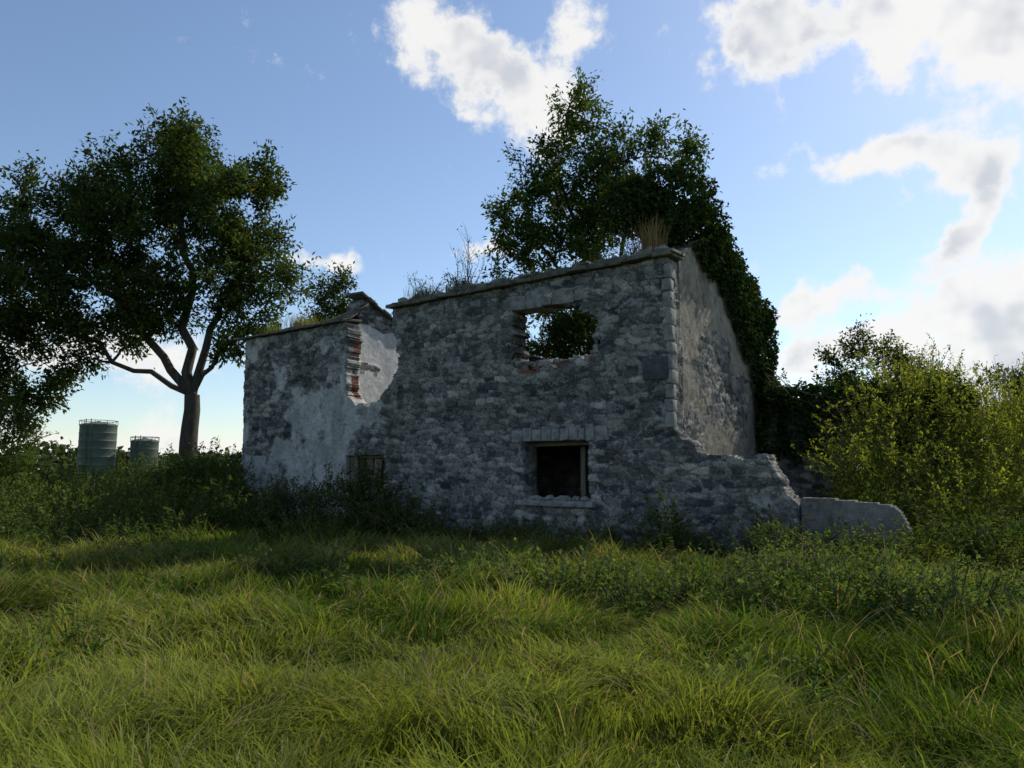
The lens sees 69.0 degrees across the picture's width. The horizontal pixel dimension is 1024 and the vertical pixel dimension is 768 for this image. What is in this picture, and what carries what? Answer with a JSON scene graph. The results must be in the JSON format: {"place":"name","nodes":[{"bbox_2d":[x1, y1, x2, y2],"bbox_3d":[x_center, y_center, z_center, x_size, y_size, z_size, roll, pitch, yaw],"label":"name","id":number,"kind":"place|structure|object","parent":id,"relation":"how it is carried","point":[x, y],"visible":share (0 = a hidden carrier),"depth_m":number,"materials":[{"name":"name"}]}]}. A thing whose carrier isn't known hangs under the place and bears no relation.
{"place":"outdoors","nodes":[
{"label":"outdoors","id":0,"kind":"place"},
{"bbox_2d":[0,476,1023,767],"bbox_3d":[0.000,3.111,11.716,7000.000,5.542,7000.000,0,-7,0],"label":"ground","id":1,"kind":"structure","parent":0,"point":[514,678],"depth_m":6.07,"materials":[{"name":"green plant"}]},
{"bbox_2d":[76,419,118,489],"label":"silo","id":2,"kind":"object","parent":1,"relation":"on","point":[97,442],"visible":0.9,"depth_m":58.74,"materials":[{"name":"paint"}]},
{"bbox_2d":[0,382,197,524],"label":"hedge","id":3,"kind":"object","parent":1,"relation":"on","point":[22,425],"visible":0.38,"depth_m":24.72,"materials":[{"name":"green plant"}]},
{"bbox_2d":[0,506,235,550],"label":"nettle patch","id":4,"kind":"object","parent":1,"relation":"on","point":[126,531],"visible":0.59,"depth_m":16.32,"materials":[{"name":"green plant"}]},
{"bbox_2d":[0,461,284,540],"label":"bramble thicket","id":5,"kind":"object","parent":1,"relation":"on","point":[122,504],"visible":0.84,"depth_m":18.46,"materials":[{"name":"green plant"}]},
{"bbox_2d":[129,435,159,474],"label":"silo","id":6,"kind":"object","parent":1,"relation":"on","point":[138,446],"visible":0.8,"depth_m":59.92,"materials":[{"name":"paint"}]},
{"bbox_2d":[0,97,321,506],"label":"ash tree","id":7,"kind":"object","parent":1,"relation":"on","point":[184,169],"visible":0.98,"depth_m":27.00,"materials":[{"name":"green plant"}]},
{"bbox_2d":[135,437,265,528],"bbox_3d":[-8.933,2.916,21.601,4.343,2.834,2.455,-2,-7,19],"label":"elder bush","id":8,"kind":"object","parent":1,"relation":"on","point":[209,468],"visible":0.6,"depth_m":21.27,"materials":[{"name":"green plant"}]},
{"bbox_2d":[297,260,375,322],"bbox_3d":[-8.919,-0.009,38.012,4.048,12.766,3.681,3,-7,-22],"label":"ash tree","id":9,"kind":"object","parent":1,"relation":"on","point":[340,307],"visible":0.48,"depth_m":37.85,"materials":[{"name":"green plant"}]},
{"bbox_2d":[240,445,452,537],"bbox_3d":[-4.414,2.759,18.459,6.623,2.450,2.343,-4,-8,30],"label":"elder bush","id":10,"kind":"object","parent":1,"relation":"on","point":[372,512],"visible":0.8,"depth_m":18.01,"materials":[{"name":"green plant"}]},
{"bbox_2d":[348,299,399,486],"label":"cross wall","id":11,"kind":"structure","parent":1,"relation":"on","point":[378,368],"depth_m":21.94,"materials":[{"name":"white paint"}]},
{"bbox_2d":[0,537,989,679],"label":"dock plants","id":12,"kind":"object","parent":1,"relation":"on","point":[100,645],"visible":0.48,"depth_m":8.93,"materials":[{"name":"green plant"}]},
{"bbox_2d":[0,436,990,480],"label":"distant trees","id":13,"kind":"object","parent":1,"relation":"on","point":[56,455],"visible":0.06,"depth_m":146.07,"materials":[{"name":"green plant"}]},
{"bbox_2d":[240,257,802,552],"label":"front wall","id":14,"kind":"structure","parent":1,"relation":"on","point":[306,406],"depth_m":17.74,"materials":[{"name":"stone"}]},
{"bbox_2d":[262,317,280,330],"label":"buddleia shrub","id":15,"kind":"object","parent":14,"relation":"on","point":[272,327],"visible":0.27,"depth_m":23.24,"materials":[{"name":"green plant"}]},
{"bbox_2d":[233,248,684,340],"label":"eave slates","id":16,"kind":"object","parent":14,"relation":"on","point":[674,255],"visible":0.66,"depth_m":18.14,"materials":[{"name":"grey stone"}]},
{"bbox_2d":[244,325,287,334],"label":"dry grass tuft","id":17,"kind":"object","parent":16,"relation":"on","point":[270,329],"visible":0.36,"depth_m":22.80,"materials":[{"name":"green plant"}]},
{"bbox_2d":[278,311,321,326],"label":"dry grass tuft","id":18,"kind":"object","parent":16,"relation":"on","point":[301,322],"visible":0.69,"depth_m":22.25,"materials":[{"name":"green plant"}]},
{"bbox_2d":[299,312,341,322],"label":"dry grass tuft","id":19,"kind":"object","parent":16,"relation":"on","point":[324,319],"visible":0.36,"depth_m":21.29,"materials":[{"name":"green plant"}]},
{"bbox_2d":[403,284,443,299],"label":"dry grass tuft","id":20,"kind":"object","parent":16,"relation":"on","point":[420,294],"visible":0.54,"depth_m":19.58,"materials":[{"name":"plant"}]},
{"bbox_2d":[403,272,444,294],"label":"buddleia shrub","id":21,"kind":"object","parent":16,"relation":"on","point":[439,284],"visible":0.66,"depth_m":19.66,"materials":[{"name":"green plant"}]},
{"bbox_2d":[441,268,471,288],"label":"buddleia shrub","id":22,"kind":"object","parent":16,"relation":"on","point":[452,279],"visible":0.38,"depth_m":19.15,"materials":[{"name":"green plant"}]},
{"bbox_2d":[446,273,492,292],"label":"dry grass tuft","id":23,"kind":"object","parent":16,"relation":"on","point":[455,281],"visible":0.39,"depth_m":18.82,"materials":[{"name":"green plant"}]},
{"bbox_2d":[450,226,497,284],"bbox_3d":[-0.985,-3.152,18.989,1.311,1.918,1.705,-4,-8,28],"label":"buddleia shrub","id":24,"kind":"object","parent":16,"relation":"on","point":[468,264],"visible":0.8,"depth_m":18.99,"materials":[{"name":"green plant"}]},
{"bbox_2d":[468,275,513,285],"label":"dry grass tuft","id":25,"kind":"object","parent":16,"relation":"on","point":[493,281],"visible":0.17,"depth_m":17.82,"materials":[{"name":"plant"}]},
{"bbox_2d":[496,265,543,280],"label":"dry grass tuft","id":26,"kind":"object","parent":16,"relation":"on","point":[521,274],"visible":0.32,"depth_m":17.55,"materials":[{"name":"brown plant"}]},
{"bbox_2d":[528,256,585,270],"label":"dry grass tuft","id":27,"kind":"object","parent":16,"relation":"on","point":[565,265],"visible":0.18,"depth_m":16.79,"materials":[{"name":"plant"}]},
{"bbox_2d":[567,246,639,268],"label":"dry grass tuft","id":28,"kind":"object","parent":16,"relation":"on","point":[605,256],"visible":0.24,"depth_m":16.38,"materials":[{"name":"plant"}]},
{"bbox_2d":[601,209,643,255],"bbox_3d":[2.640,-3.260,16.937,1.268,1.377,1.267,0,-7,0],"label":"buddleia shrub","id":29,"kind":"object","parent":16,"relation":"on","point":[622,239],"visible":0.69,"depth_m":16.67,"materials":[{"name":"green plant"}]},
{"bbox_2d":[625,212,672,255],"bbox_3d":[2.997,-3.171,16.299,1.032,1.083,1.118,4,-8,-31],"label":"dry grass tuft","id":30,"kind":"object","parent":16,"relation":"on","point":[653,241],"visible":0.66,"depth_m":16.19,"materials":[{"name":"brown plant"}]},
{"bbox_2d":[350,441,588,497],"bbox_3d":[-1.167,2.413,18.724,7.608,3.012,0.499,-4,-8,32],"label":"window timber","id":31,"kind":"object","parent":14,"relation":"in","point":[583,445],"visible":0.3,"depth_m":17.23,"materials":[{"name":"brown wood"}]},
{"bbox_2d":[398,244,668,499],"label":"loose stones","id":32,"kind":"object","parent":14,"relation":"on","point":[541,363],"visible":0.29,"depth_m":17.04,"materials":[{"name":"grey stone"}]},
{"bbox_2d":[514,500,595,507],"bbox_3d":[1.070,2.686,16.780,2.029,0.145,0.705,-4,-8,33],"label":"window sill","id":33,"kind":"structure","parent":14,"relation":"attached to","point":[585,504],"depth_m":16.41,"materials":[{"name":"stone"}]},
{"bbox_2d":[445,357,668,407],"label":"dark quoin block","id":34,"kind":"structure","parent":14,"relation":"attached to","point":[655,368],"depth_m":15.62,"materials":[{"name":"stone"}]},
{"bbox_2d":[507,285,608,442],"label":"window lintels","id":35,"kind":"structure","parent":14,"relation":"attached to","point":[537,300],"depth_m":17.05,"materials":[{"name":"stone"}]},
{"bbox_2d":[662,263,677,427],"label":"corner quoins","id":36,"kind":"object","parent":14,"relation":"attached to","point":[669,334],"visible":0.95,"depth_m":15.53,"materials":[{"name":"grey stone"}]},
{"bbox_2d":[144,506,928,567],"bbox_3d":[-1.625,3.260,16.617,19.104,0.927,2.929,-5,-8,34],"label":"nettle patch","id":37,"kind":"object","parent":1,"relation":"on","point":[494,527],"visible":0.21,"depth_m":13.85,"materials":[{"name":"green plant"}]},
{"bbox_2d":[537,446,589,497],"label":"wall","id":38,"kind":"structure","parent":1,"relation":"on","point":[559,470],"depth_m":21.12,"materials":[{"name":"stone"}]},
{"bbox_2d":[474,65,714,358],"bbox_3d":[2.378,-2.462,21.443,7.185,13.810,3.734,0,-7,0],"label":"sycamore tree","id":39,"kind":"object","parent":1,"relation":"on","point":[582,226],"visible":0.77,"depth_m":21.52,"materials":[{"name":"green plant"}]},
{"bbox_2d":[232,528,1023,730],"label":"bramble patch","id":40,"kind":"object","parent":1,"relation":"on","point":[928,589],"visible":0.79,"depth_m":8.12,"materials":[{"name":"green plant"}]},
{"bbox_2d":[252,487,1023,570],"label":"bramble thicket","id":41,"kind":"object","parent":1,"relation":"on","point":[931,533],"visible":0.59,"depth_m":13.29,"materials":[{"name":"green plant"}]},
{"bbox_2d":[674,233,760,457],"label":"gable wall","id":42,"kind":"structure","parent":1,"relation":"on","point":[720,409],"depth_m":17.61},
{"bbox_2d":[593,151,784,437],"bbox_3d":[5.184,-1.444,18.686,7.728,7.771,2.410,6,-9,-43],"label":"ivy plant","id":43,"kind":"object","parent":42,"relation":"attached to","point":[645,196],"visible":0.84,"depth_m":17.43,"materials":[{"name":"green plant"}]},
{"bbox_2d":[758,398,954,525],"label":"ivy covered wall","id":44,"kind":"structure","parent":1,"relation":"on","point":[804,480],"depth_m":19.65,"materials":[{"name":"plant"}]},
{"bbox_2d":[757,361,862,431],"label":"dead vines","id":45,"kind":"object","parent":44,"relation":"attached to","point":[802,400],"visible":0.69,"depth_m":19.66,"materials":[{"name":"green plant"}]},
{"bbox_2d":[754,365,981,465],"bbox_3d":[8.881,0.744,19.231,5.587,2.722,1.739,-4,-8,31],"label":"ivy plant","id":46,"kind":"object","parent":44,"relation":"attached to","point":[784,419],"visible":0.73,"depth_m":19.44,"materials":[{"name":"green plant"}]},
{"bbox_2d":[800,497,918,554],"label":"rendered wall","id":47,"kind":"structure","parent":1,"relation":"on","point":[821,513],"depth_m":13.38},
{"bbox_2d":[811,313,972,503],"bbox_3d":[15.378,1.256,29.784,7.833,8.312,4.779,0,-7,0],"label":"hawthorn tree","id":48,"kind":"object","parent":1,"relation":"on","point":[831,359],"visible":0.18,"depth_m":29.84,"materials":[{"name":"green plant"}]},
{"bbox_2d":[790,333,1023,549],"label":"willow shrub","id":49,"kind":"object","parent":1,"relation":"on","point":[969,448],"visible":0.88,"depth_m":16.76,"materials":[{"name":"green plant"}]},
{"bbox_2d":[816,509,1023,573],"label":"ragwort patch","id":50,"kind":"object","parent":1,"relation":"on","point":[958,536],"visible":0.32,"depth_m":11.92,"materials":[{"name":"green plant"}]},
{"bbox_2d":[851,364,1023,506],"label":"shrub","id":51,"kind":"object","parent":1,"relation":"on","point":[963,422],"depth_m":22.20,"materials":[{"name":"green plant"}]},
{"bbox_2d":[969,360,1023,451],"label":"hawthorn tree","id":52,"kind":"object","parent":1,"relation":"on","point":[1018,383],"visible":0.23,"depth_m":29.97,"materials":[{"name":"green plant"}]},
{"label":"upper floor","id":53,"kind":"structure","parent":1,"relation":"on","visible":0},
{"bbox_2d":[525,308,598,365],"bbox_3d":[1.306,-1.155,20.341,3.128,3.232,5.977,5,-8,-35],"label":"elder bush","id":54,"kind":"object","parent":53,"relation":"on","point":[557,349],"visible":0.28,"depth_m":19.92,"materials":[{"name":"green plant"}]},
{"bbox_2d":[0,0,1023,469],"label":"sky","id":55,"kind":"structure","parent":0,"point":[868,154],"materials":[{"name":"blue"}]}
]}

